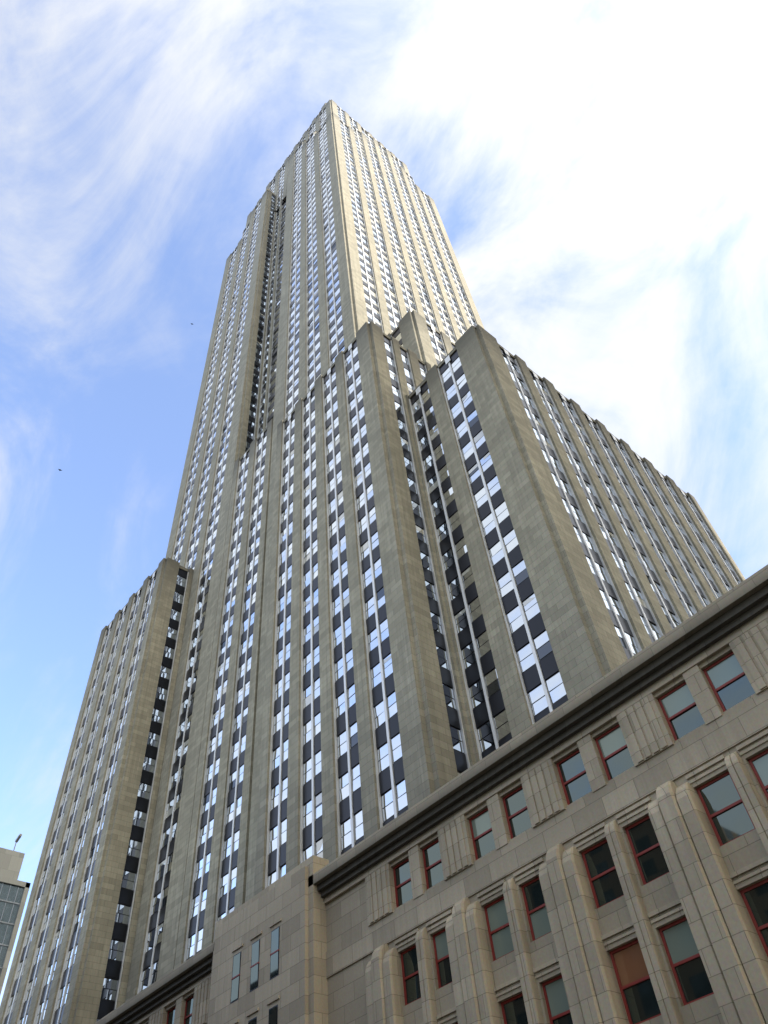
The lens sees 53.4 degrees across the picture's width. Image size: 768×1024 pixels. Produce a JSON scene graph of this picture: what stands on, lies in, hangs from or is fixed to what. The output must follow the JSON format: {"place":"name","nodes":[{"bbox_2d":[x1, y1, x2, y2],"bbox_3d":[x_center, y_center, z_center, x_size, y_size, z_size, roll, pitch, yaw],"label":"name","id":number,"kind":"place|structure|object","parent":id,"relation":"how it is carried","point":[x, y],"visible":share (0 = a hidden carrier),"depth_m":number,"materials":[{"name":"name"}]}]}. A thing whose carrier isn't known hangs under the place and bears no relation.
{"place":"outdoors","nodes":[
{"label":"outdoors","id":0,"kind":"place"},
{"bbox_2d":[13,834,21,850],"bbox_3d":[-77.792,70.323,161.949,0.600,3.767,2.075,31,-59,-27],"label":"satellite dish","id":1,"kind":"object","parent":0,"point":[18,838],"visible":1,"depth_m":162.68,"materials":[{"name":"grey metal"}]},
{"bbox_2d":[0,0,767,1004],"label":"sky","id":2,"kind":"structure","parent":0,"point":[594,172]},
{"bbox_2d":[94,564,767,1023],"bbox_3d":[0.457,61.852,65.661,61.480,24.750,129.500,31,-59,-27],"label":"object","id":3,"kind":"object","parent":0,"point":[594,852],"visible":1,"depth_m":34.37,"materials":[{"name":"beige stone"}]},
{"bbox_2d":[0,310,744,1023],"bbox_3d":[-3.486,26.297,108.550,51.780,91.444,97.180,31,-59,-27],"label":"lower setbacks","id":4,"kind":"object","parent":3,"relation":"on","point":[484,542],"visible":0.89,"depth_m":74.16,"materials":[{"name":"beige stone"}]},
{"label":"ground","id":5,"kind":"structure","parent":0,"visible":0},
{"bbox_2d":[0,847,30,994],"bbox_3d":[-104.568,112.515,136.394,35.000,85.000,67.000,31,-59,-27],"label":"building","id":6,"kind":"structure","parent":5,"relation":"on","point":[14,890],"depth_m":153.06,"materials":[{"name":"glass"}]},
{"bbox_2d":[125,99,483,1001],"bbox_3d":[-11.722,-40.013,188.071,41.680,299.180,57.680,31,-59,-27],"label":"skyscraper tower","id":7,"kind":"structure","parent":5,"relation":"on","point":[343,239],"depth_m":135.89,"materials":[{"name":"beige stone"}]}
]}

